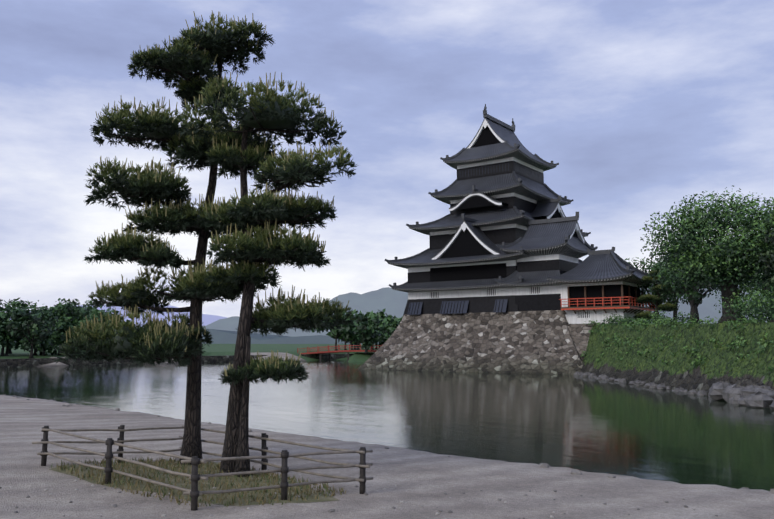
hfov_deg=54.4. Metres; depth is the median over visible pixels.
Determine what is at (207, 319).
mountains
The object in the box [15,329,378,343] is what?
town treeline
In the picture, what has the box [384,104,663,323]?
matsumoto castle keep
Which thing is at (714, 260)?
big tree
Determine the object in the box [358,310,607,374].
castle stone base
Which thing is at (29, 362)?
bank stone wall
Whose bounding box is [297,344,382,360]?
red arch bridge
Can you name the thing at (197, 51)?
pine tree
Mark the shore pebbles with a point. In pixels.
(573, 471)
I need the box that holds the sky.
[0,0,773,317]
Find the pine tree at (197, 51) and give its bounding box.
[54,11,278,464]
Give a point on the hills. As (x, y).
(392, 302)
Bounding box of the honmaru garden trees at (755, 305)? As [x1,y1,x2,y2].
[601,229,773,324]
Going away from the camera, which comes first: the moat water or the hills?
the moat water
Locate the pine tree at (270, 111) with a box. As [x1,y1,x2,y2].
[174,72,357,476]
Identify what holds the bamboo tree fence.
on the terrain
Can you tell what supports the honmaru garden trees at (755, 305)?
on the terrain
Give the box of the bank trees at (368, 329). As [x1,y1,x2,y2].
[311,308,402,352]
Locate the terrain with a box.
[0,324,773,518]
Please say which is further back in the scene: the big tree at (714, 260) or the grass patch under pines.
the big tree at (714, 260)
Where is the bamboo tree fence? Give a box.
[32,425,372,510]
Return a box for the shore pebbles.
[0,394,773,518]
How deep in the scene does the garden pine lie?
83.84 m
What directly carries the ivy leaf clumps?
on the honmaru wall ivy
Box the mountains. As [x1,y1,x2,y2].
[9,305,226,326]
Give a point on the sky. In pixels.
(641, 107)
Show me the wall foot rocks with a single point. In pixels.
(757, 396)
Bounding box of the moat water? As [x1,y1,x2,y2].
[0,360,773,490]
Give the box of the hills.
[203,280,773,336]
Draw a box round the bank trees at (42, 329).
[0,297,171,357]
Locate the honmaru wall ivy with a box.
[581,322,773,395]
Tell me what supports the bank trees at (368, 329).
on the terrain
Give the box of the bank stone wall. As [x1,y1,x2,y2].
[0,354,351,366]
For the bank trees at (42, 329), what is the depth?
122.39 m
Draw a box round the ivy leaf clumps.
[580,312,773,371]
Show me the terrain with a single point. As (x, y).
(427, 480)
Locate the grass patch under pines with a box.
[49,456,346,506]
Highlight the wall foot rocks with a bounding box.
[574,371,773,409]
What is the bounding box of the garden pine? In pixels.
[633,270,677,319]
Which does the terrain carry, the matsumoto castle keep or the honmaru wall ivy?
the honmaru wall ivy
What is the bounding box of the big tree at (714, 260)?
[640,185,773,322]
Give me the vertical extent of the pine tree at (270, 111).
8.591 m

